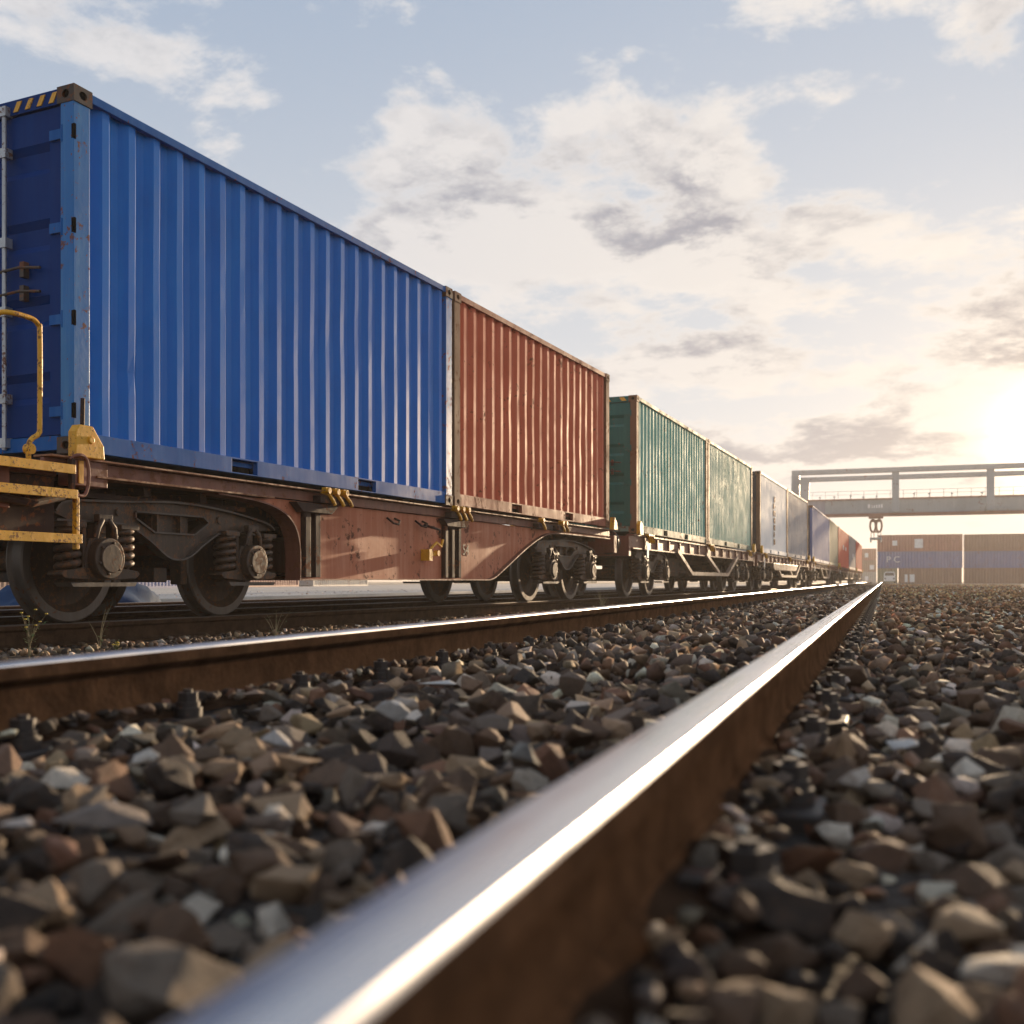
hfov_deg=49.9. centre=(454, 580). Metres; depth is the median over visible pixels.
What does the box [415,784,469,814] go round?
ballast stone
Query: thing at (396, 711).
ballast stone
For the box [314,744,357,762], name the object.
ballast stone
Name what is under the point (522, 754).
ballast stone
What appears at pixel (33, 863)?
ballast stone
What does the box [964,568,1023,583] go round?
stacked container
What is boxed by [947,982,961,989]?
ballast stone
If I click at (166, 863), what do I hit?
ballast stone
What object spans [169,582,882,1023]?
rail
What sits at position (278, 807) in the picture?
ballast stone
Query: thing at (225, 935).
ballast stone
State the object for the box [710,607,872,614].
sleeper
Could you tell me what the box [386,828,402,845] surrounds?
ballast stone
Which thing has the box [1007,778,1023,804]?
ballast stone
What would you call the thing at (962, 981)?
ballast stone
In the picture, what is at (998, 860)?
ballast stone
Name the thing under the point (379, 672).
sleeper
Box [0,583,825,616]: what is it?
rail
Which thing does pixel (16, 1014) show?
ballast stone
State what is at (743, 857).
sleeper
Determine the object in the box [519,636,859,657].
sleeper
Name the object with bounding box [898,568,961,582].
stacked container
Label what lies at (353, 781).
ballast stone
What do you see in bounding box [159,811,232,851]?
ballast stone
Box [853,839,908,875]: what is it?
ballast stone
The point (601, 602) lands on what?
weed
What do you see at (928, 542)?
stacked container
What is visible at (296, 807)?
ballast stone
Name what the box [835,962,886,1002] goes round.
ballast stone
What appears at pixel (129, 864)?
ballast stone
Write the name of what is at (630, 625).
sleeper
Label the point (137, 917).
ballast stone
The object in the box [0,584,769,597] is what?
pale gravel ground
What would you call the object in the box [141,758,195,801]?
ballast stone
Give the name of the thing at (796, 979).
ballast stone
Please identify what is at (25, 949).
ballast stone
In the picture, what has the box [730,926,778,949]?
ballast stone
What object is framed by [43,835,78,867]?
ballast stone
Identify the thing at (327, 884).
ballast stone
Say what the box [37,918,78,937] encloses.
ballast stone
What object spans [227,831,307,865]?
ballast stone
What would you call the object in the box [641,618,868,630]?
sleeper
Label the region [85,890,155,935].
ballast stone
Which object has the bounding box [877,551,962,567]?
stacked container
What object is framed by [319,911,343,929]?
ballast stone
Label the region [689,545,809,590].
container wagon
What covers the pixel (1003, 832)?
ballast stone
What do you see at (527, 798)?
ballast stone
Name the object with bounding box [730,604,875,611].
sleeper
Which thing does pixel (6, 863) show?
ballast stone
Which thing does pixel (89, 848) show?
ballast stone
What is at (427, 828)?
ballast stone
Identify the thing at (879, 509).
gantry crane
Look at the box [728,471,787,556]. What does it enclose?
shipping container
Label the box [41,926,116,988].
ballast stone
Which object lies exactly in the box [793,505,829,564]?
shipping container
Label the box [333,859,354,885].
ballast stone
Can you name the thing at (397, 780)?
ballast stone
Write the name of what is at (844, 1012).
ballast stone
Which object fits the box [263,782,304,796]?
ballast stone
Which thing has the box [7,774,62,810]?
ballast stone
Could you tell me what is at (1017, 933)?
ballast stone
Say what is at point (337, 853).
ballast stone
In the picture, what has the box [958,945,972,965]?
ballast stone
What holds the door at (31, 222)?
in the shipping container at (190, 309)
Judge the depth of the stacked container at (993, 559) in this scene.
168.45 m
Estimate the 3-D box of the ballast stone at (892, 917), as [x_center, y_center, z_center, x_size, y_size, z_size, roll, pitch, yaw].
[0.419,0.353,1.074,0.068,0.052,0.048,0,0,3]
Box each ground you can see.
[0,583,1023,1023]
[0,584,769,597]
[368,581,963,585]
[932,583,1023,587]
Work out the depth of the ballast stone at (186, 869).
1.36 m
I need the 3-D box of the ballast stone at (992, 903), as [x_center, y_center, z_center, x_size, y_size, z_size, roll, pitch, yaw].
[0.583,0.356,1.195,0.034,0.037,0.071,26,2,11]
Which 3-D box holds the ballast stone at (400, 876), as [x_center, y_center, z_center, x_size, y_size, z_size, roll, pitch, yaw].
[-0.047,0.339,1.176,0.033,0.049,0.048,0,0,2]
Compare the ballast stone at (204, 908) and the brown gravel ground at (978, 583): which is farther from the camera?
the brown gravel ground at (978, 583)
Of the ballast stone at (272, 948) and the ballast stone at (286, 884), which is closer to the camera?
the ballast stone at (272, 948)
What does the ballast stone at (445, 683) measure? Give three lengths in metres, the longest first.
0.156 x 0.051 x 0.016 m
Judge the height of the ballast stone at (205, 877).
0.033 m
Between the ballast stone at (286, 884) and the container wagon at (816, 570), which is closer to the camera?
the ballast stone at (286, 884)
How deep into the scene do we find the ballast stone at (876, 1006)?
0.93 m
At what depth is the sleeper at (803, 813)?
1.68 m
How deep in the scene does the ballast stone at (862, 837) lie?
1.50 m
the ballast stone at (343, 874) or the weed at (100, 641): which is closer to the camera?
the ballast stone at (343, 874)
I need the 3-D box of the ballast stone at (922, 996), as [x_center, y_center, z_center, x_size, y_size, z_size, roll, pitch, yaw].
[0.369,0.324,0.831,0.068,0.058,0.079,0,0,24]
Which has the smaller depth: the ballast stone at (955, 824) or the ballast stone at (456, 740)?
the ballast stone at (955, 824)
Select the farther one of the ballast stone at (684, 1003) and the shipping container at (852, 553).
the shipping container at (852, 553)
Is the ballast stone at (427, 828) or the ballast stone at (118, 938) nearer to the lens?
the ballast stone at (118, 938)
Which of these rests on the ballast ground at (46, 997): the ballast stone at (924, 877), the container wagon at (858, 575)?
the ballast stone at (924, 877)
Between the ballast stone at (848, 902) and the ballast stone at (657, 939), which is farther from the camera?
the ballast stone at (848, 902)
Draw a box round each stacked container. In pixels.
[0,582,8,588]
[138,580,177,587]
[249,580,298,586]
[299,580,367,585]
[853,572,875,582]
[862,549,875,559]
[862,560,875,571]
[877,534,962,551]
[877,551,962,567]
[877,568,897,582]
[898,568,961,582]
[964,534,1023,550]
[964,551,1023,567]
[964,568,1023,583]
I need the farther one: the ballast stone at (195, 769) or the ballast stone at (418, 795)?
the ballast stone at (195, 769)
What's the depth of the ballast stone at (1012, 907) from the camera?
1.20 m
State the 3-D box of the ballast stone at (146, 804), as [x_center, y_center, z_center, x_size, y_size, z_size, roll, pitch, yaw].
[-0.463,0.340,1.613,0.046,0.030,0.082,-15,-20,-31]
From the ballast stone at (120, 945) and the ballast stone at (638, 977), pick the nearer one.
the ballast stone at (638, 977)
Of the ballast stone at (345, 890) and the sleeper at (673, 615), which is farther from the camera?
the sleeper at (673, 615)
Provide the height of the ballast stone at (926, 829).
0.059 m
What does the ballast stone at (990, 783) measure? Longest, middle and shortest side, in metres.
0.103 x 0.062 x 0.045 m
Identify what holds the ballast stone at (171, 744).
on the ballast ground at (46, 997)
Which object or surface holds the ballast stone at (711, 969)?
on the ballast ground at (46, 997)
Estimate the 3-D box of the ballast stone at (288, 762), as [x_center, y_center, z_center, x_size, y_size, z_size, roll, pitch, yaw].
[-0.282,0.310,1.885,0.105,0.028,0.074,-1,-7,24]
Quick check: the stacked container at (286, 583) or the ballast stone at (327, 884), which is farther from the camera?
the stacked container at (286, 583)
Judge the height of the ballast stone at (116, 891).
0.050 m
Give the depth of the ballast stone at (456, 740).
2.24 m
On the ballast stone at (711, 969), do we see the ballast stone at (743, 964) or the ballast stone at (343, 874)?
the ballast stone at (743, 964)
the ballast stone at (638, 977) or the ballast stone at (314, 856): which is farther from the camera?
the ballast stone at (314, 856)
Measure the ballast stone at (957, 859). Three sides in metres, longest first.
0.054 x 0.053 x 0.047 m
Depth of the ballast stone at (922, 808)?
1.55 m
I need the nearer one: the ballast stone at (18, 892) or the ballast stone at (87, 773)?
the ballast stone at (18, 892)
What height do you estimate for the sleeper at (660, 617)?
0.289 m
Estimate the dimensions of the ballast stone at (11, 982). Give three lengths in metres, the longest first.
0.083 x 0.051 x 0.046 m
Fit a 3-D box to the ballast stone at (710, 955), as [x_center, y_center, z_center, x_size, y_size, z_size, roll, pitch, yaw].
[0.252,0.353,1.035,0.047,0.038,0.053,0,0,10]
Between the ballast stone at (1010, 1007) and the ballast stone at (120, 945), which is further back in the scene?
the ballast stone at (120, 945)
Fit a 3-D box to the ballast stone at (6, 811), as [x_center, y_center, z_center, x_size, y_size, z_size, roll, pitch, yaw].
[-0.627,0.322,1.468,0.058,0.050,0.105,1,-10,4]
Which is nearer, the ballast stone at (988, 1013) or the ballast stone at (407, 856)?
the ballast stone at (988, 1013)
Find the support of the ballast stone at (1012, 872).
on the ballast ground at (46, 997)
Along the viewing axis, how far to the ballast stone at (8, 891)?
1.14 m
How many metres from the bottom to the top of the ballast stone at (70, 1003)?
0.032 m
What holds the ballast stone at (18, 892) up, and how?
on the ballast stone at (47, 931)
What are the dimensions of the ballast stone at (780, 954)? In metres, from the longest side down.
0.082 x 0.044 x 0.043 m
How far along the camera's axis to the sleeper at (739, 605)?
13.41 m
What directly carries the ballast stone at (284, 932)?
on the ballast ground at (46, 997)
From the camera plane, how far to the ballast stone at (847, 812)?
1.59 m
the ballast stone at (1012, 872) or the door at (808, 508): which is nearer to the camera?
the ballast stone at (1012, 872)
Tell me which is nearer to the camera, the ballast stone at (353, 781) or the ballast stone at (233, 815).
the ballast stone at (233, 815)
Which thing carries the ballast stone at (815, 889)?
on the ballast ground at (46, 997)
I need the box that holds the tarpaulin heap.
[0,583,160,605]
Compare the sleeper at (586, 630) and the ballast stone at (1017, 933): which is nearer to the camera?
the ballast stone at (1017, 933)
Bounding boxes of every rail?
[0,582,870,744]
[0,583,822,609]
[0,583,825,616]
[0,583,846,624]
[0,586,818,650]
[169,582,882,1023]
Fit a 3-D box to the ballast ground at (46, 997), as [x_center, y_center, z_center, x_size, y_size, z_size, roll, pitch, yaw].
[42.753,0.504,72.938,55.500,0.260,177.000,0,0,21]
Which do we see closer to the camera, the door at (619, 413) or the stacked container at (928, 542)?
the door at (619, 413)
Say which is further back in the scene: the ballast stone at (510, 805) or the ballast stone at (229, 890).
the ballast stone at (510, 805)
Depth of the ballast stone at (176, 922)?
1.05 m
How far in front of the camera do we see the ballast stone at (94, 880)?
1.18 m
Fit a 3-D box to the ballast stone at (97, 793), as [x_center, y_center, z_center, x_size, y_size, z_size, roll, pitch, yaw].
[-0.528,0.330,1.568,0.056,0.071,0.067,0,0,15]
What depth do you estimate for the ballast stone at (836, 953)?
0.99 m
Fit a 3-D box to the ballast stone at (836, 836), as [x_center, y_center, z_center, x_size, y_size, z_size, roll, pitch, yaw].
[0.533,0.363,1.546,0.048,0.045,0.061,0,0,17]
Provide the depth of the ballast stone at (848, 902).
1.12 m
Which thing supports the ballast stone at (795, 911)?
on the ballast stone
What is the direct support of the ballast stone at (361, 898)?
on the ballast ground at (46, 997)
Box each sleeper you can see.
[0,714,827,834]
[158,689,832,762]
[240,671,848,727]
[352,659,854,702]
[408,649,850,673]
[463,642,856,662]
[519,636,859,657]
[548,631,862,654]
[577,627,863,642]
[604,623,865,636]
[625,620,865,629]
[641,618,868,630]
[657,615,869,625]
[669,613,870,624]
[676,612,872,623]
[677,837,776,943]
[688,610,873,620]
[698,609,873,617]
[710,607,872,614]
[716,606,872,612]
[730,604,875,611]
[736,603,874,608]
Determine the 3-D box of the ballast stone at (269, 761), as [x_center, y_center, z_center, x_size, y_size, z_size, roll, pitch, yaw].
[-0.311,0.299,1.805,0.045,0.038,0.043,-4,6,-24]
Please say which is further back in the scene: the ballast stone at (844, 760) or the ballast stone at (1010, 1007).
the ballast stone at (844, 760)
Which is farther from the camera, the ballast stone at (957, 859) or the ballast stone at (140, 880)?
the ballast stone at (957, 859)
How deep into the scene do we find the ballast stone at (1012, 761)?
1.99 m
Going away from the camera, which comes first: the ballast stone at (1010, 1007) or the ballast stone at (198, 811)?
the ballast stone at (1010, 1007)
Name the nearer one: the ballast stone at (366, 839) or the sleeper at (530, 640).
the ballast stone at (366, 839)
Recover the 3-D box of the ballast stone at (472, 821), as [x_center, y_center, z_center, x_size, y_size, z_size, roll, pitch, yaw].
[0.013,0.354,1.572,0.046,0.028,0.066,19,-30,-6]
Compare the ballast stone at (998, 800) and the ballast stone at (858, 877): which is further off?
the ballast stone at (998, 800)
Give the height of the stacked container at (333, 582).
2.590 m
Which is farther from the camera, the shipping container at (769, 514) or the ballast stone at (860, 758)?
the shipping container at (769, 514)
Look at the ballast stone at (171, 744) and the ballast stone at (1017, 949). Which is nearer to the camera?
the ballast stone at (1017, 949)
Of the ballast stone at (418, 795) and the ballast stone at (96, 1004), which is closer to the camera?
the ballast stone at (96, 1004)
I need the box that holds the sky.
[0,0,1023,580]
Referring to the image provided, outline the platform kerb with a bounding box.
[159,585,709,601]
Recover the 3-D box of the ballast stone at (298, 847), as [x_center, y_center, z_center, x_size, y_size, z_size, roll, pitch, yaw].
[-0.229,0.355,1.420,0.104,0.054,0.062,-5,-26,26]
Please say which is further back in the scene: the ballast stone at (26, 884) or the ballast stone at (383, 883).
the ballast stone at (383, 883)
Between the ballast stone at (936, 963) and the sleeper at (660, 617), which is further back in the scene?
the sleeper at (660, 617)
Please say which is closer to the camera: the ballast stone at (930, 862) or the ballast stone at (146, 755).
the ballast stone at (930, 862)
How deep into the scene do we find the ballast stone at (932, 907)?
1.09 m
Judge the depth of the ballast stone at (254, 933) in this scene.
1.15 m
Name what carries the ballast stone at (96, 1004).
on the ballast ground at (46, 997)
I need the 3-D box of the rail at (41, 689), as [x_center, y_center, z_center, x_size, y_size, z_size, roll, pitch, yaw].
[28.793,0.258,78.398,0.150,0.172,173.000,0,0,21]
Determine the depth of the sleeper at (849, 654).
4.41 m
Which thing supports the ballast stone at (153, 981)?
on the ballast ground at (46, 997)
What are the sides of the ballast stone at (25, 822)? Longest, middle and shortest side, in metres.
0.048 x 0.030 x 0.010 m
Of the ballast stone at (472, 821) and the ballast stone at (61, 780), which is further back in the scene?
the ballast stone at (61, 780)
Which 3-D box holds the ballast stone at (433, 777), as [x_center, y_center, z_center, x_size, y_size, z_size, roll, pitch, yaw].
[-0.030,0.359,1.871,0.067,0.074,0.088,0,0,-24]
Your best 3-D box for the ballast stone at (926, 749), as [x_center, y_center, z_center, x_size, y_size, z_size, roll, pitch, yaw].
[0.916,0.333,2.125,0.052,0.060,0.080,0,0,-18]
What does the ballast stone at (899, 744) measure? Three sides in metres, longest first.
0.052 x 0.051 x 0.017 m
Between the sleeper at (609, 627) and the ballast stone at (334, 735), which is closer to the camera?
the ballast stone at (334, 735)
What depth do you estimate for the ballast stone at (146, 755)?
1.86 m
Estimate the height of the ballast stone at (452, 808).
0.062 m
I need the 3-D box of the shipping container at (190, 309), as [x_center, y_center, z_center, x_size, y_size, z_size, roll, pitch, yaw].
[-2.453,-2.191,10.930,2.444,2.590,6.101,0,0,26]
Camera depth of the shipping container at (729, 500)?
29.88 m
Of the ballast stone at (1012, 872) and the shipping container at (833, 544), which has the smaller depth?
the ballast stone at (1012, 872)
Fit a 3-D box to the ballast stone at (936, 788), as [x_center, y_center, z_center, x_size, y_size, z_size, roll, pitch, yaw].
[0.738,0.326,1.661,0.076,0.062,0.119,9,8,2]
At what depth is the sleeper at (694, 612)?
10.21 m
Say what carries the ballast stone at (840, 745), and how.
on the ballast at (558, 719)
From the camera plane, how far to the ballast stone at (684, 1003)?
0.91 m
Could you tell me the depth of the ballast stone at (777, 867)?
1.30 m
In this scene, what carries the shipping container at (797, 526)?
on the container wagon at (764, 567)
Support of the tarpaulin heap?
on the ballast ground at (46, 997)
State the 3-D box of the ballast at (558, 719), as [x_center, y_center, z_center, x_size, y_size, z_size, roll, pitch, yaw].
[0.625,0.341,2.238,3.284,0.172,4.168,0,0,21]
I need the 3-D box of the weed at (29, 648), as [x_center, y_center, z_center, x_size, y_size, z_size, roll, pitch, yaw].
[-2.636,0.325,6.870,0.145,0.299,0.184,0,0,-8]
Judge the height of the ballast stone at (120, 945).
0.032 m
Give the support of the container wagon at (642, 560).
on the rail at (10, 620)
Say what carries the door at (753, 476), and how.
in the shipping container at (769, 514)
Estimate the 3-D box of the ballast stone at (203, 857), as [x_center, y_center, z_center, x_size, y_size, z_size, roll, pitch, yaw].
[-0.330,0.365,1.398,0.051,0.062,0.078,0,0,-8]
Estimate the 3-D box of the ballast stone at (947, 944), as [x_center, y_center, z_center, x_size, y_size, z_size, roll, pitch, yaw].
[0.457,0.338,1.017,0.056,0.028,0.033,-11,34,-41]
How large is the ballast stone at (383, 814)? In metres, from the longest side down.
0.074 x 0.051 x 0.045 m
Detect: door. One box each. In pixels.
[0,106,62,449]
[575,402,630,528]
[752,475,755,544]
[808,508,809,554]
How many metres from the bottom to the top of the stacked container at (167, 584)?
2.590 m
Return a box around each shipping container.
[0,83,452,505]
[318,291,609,527]
[518,395,707,543]
[683,439,752,550]
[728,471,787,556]
[774,489,807,559]
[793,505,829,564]
[821,520,837,565]
[831,527,848,568]
[846,535,855,569]
[851,541,861,571]
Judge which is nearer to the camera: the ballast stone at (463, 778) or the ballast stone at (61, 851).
the ballast stone at (61, 851)
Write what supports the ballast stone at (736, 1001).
on the ballast ground at (46, 997)
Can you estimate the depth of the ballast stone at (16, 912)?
1.06 m
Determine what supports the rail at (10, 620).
on the ballast ground at (46, 997)
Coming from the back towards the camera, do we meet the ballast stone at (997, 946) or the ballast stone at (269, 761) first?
the ballast stone at (269, 761)
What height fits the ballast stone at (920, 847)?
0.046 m
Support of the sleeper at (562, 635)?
on the ballast ground at (46, 997)
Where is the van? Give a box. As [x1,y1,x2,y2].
[884,572,894,582]
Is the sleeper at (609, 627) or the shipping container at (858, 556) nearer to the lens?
the sleeper at (609, 627)
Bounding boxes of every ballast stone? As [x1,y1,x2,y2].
[0,805,12,838]
[0,817,34,826]
[0,848,12,878]
[0,889,11,893]
[0,892,50,931]
[0,927,59,978]
[0,960,22,1009]
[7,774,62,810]
[10,1011,56,1023]
[12,881,34,894]
[13,886,44,932]
[17,878,82,929]
[18,847,54,879]
[18,966,53,995]
[36,835,106,880]
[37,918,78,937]
[41,767,90,793]
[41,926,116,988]
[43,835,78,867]
[54,987,88,1017]
[62,784,107,836]
[63,783,113,831]
[68,859,125,906]
[71,882,130,919]
[80,769,92,785]
[83,974,128,1023]
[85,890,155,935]
[90,760,136,804]
[103,939,241,1023]
[110,931,142,945]
[116,943,131,948]
[118,869,166,897]
[123,859,141,869]
[125,903,162,934]
[127,851,188,872]
[129,795,156,812]
[130,748,159,767]
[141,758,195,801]
[147,900,215,959]
[148,733,194,763]
[156,842,200,883]
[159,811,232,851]
[159,875,194,899]
[169,755,202,777]
[169,793,217,828]
[182,893,221,924]
[185,848,215,867]
[188,864,238,889]
[205,921,252,960]
[206,873,246,908]
[215,804,245,828]
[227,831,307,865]
[227,846,291,888]
[230,736,268,778]
[242,689,264,696]
[242,935,299,977]
[249,751,278,776]
[249,792,311,822]
[250,864,319,904]
[251,925,258,937]
[257,902,291,940]
[260,729,291,746]
[261,803,292,836]
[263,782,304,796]
[266,833,311,858]
[272,928,311,936]
[274,753,321,770]
[285,929,310,941]
[293,874,320,905]
[300,839,325,871]
[304,759,354,790]
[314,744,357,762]
[316,728,354,747]
[318,872,340,895]
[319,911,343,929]
[320,839,364,873]
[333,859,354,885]
[334,887,359,907]
[338,766,377,810]
[338,830,376,860]
[343,893,373,904]
[364,773,411,787]
[365,806,394,822]
[375,700,409,721]
[375,873,391,892]
[382,836,433,884]
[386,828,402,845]
[393,808,454,858]
[397,872,404,881]
[413,768,441,795]
[413,792,422,798]
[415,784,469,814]
[417,680,456,685]
[425,792,468,839]
[427,725,474,759]
[440,766,477,805]
[444,755,497,778]
[467,815,478,837]
[499,799,522,818]
[511,741,540,767]
[511,769,548,790]
[519,793,539,803]
[627,968,665,1000]
[645,928,685,955]
[675,998,693,1010]
[683,979,761,1023]
[692,958,714,989]
[699,938,732,966]
[708,961,716,984]
[714,949,770,984]
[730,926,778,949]
[734,875,835,943]
[738,933,823,983]
[759,983,820,1023]
[774,863,781,876]
[780,846,843,876]
[781,967,826,1003]
[792,869,825,892]
[808,882,834,917]
[816,822,852,850]
[816,1000,862,1023]
[818,940,851,965]
[819,755,857,772]
[822,732,856,759]
[823,800,871,835]
[828,860,876,892]
[832,909,896,962]
[833,733,869,768]
[834,894,863,924]
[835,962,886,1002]
[836,992,892,1015]
[850,831,885,845]
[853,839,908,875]
[858,861,882,882]
[873,911,917,964]
[882,929,915,957]
[886,739,918,749]
[891,931,934,976]
[893,965,980,1023]
[903,736,942,759]
[907,946,960,984]
[908,842,924,851]
[911,774,964,803]
[912,908,932,933]
[913,798,935,822]
[913,850,954,874]
[917,822,941,853]
[918,872,932,885]
[922,894,967,920]
[930,803,989,859]
[930,863,1019,904]
[930,904,1004,945]
[934,928,964,961]
[941,751,1008,776]
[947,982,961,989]
[951,856,980,869]
[957,953,1023,985]
[957,976,1013,990]
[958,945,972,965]
[959,982,1006,1012]
[960,898,1023,911]
[965,937,1016,959]
[975,747,1020,770]
[975,892,1008,918]
[977,843,1023,873]
[978,772,1020,791]
[979,992,1019,1023]
[982,822,1014,844]
[984,788,1015,814]
[993,746,1023,771]
[997,990,1023,1023]
[1000,859,1023,885]
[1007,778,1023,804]
[1010,914,1023,944]
[1010,945,1023,954]
[1011,886,1023,904]
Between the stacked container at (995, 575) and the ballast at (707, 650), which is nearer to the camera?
the ballast at (707, 650)
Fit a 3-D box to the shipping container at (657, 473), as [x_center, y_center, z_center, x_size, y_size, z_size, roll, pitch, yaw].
[3.690,-2.191,24.254,2.444,2.590,6.991,0,0,24]
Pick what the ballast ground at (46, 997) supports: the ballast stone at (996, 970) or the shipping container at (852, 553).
the ballast stone at (996, 970)
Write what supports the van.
on the ground at (499, 582)
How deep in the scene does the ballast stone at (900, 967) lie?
0.97 m
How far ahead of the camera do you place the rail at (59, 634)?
10.39 m
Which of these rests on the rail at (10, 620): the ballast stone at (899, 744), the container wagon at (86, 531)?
the container wagon at (86, 531)
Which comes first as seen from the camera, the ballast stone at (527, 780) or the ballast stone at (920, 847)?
the ballast stone at (920, 847)
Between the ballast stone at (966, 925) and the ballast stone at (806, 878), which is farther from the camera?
the ballast stone at (806, 878)
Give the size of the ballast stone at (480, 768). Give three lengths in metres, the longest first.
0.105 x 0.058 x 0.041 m
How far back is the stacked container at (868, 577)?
245.25 m
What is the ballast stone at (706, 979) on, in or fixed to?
on the ballast ground at (46, 997)
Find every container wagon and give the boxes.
[0,309,618,622]
[510,521,755,596]
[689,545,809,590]
[770,556,839,586]
[809,563,856,585]
[839,568,862,583]
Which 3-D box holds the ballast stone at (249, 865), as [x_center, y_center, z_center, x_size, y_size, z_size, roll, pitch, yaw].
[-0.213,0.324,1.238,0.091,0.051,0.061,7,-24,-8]
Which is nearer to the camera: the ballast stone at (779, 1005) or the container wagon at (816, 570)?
the ballast stone at (779, 1005)
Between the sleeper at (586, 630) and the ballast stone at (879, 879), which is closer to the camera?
the ballast stone at (879, 879)
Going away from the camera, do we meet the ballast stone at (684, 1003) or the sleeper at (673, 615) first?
the ballast stone at (684, 1003)
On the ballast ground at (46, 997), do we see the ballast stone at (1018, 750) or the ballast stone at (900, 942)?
the ballast stone at (900, 942)
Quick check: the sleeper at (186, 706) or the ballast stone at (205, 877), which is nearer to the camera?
the ballast stone at (205, 877)
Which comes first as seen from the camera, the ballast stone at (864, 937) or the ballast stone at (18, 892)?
the ballast stone at (864, 937)
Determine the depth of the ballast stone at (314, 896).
1.28 m
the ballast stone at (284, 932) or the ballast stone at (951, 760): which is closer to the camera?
the ballast stone at (284, 932)
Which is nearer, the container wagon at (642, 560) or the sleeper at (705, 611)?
the sleeper at (705, 611)
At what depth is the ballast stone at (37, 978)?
0.95 m
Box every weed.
[19,609,47,655]
[90,602,112,649]
[112,641,123,650]
[264,614,287,635]
[595,591,609,605]
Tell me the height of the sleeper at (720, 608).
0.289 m
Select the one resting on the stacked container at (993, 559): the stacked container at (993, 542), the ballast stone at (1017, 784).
the stacked container at (993, 542)
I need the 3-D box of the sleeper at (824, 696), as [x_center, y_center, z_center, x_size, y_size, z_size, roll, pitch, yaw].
[0.145,0.419,3.075,2.690,0.289,0.250,0,0,21]
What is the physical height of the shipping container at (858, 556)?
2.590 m
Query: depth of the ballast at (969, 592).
34.82 m
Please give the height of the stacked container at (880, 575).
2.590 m
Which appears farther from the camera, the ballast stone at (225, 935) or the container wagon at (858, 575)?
the container wagon at (858, 575)
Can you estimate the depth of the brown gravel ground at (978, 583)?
154.70 m
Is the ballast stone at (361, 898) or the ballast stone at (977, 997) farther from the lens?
the ballast stone at (361, 898)
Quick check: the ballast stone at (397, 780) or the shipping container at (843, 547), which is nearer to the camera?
the ballast stone at (397, 780)
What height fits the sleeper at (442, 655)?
0.289 m
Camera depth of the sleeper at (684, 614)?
9.17 m
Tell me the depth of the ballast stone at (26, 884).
1.16 m
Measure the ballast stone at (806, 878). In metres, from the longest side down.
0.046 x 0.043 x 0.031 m
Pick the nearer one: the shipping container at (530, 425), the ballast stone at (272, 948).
the ballast stone at (272, 948)
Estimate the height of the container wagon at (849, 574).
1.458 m
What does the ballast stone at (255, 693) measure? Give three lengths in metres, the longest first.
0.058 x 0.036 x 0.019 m
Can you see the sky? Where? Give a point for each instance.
(792, 231)
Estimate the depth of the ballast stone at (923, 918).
1.12 m
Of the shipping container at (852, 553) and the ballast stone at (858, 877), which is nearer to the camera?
the ballast stone at (858, 877)
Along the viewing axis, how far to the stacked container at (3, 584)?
69.67 m
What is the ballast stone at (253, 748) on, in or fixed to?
on the ballast ground at (46, 997)
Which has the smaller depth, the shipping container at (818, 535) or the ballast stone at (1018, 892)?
the ballast stone at (1018, 892)
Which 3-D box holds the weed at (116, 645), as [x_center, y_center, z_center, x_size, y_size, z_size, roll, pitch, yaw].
[-2.229,0.437,7.260,0.072,0.097,0.084,0,0,-36]
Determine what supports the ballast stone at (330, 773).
on the ballast ground at (46, 997)
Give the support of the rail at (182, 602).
on the ballast ground at (46, 997)
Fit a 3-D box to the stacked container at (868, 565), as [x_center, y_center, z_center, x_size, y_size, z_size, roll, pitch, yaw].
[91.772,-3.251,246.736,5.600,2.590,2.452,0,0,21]
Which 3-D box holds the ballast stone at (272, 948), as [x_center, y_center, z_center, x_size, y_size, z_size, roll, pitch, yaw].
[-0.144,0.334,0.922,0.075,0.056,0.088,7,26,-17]
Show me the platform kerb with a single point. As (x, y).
(339, 595)
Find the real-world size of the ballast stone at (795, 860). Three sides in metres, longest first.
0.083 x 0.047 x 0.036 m
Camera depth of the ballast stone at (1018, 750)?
2.06 m
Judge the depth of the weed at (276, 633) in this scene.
8.43 m
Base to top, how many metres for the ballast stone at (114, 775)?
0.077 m
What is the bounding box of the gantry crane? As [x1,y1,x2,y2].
[791,463,1023,583]
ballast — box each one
[0,589,1023,828]
[0,665,1023,1023]
[812,584,1023,600]
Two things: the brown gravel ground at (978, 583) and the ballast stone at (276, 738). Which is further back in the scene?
the brown gravel ground at (978, 583)
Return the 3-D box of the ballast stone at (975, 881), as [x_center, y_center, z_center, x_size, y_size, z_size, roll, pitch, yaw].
[0.596,0.346,1.255,0.062,0.043,0.115,0,0,-12]
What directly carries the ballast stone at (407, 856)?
on the ballast stone at (383, 883)
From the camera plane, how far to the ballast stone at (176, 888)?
1.30 m
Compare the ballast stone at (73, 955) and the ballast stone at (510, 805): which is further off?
the ballast stone at (510, 805)
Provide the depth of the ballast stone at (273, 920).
1.12 m
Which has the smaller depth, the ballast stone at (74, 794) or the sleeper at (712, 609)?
the ballast stone at (74, 794)
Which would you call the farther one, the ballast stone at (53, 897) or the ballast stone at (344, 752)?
the ballast stone at (344, 752)
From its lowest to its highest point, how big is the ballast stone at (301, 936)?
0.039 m

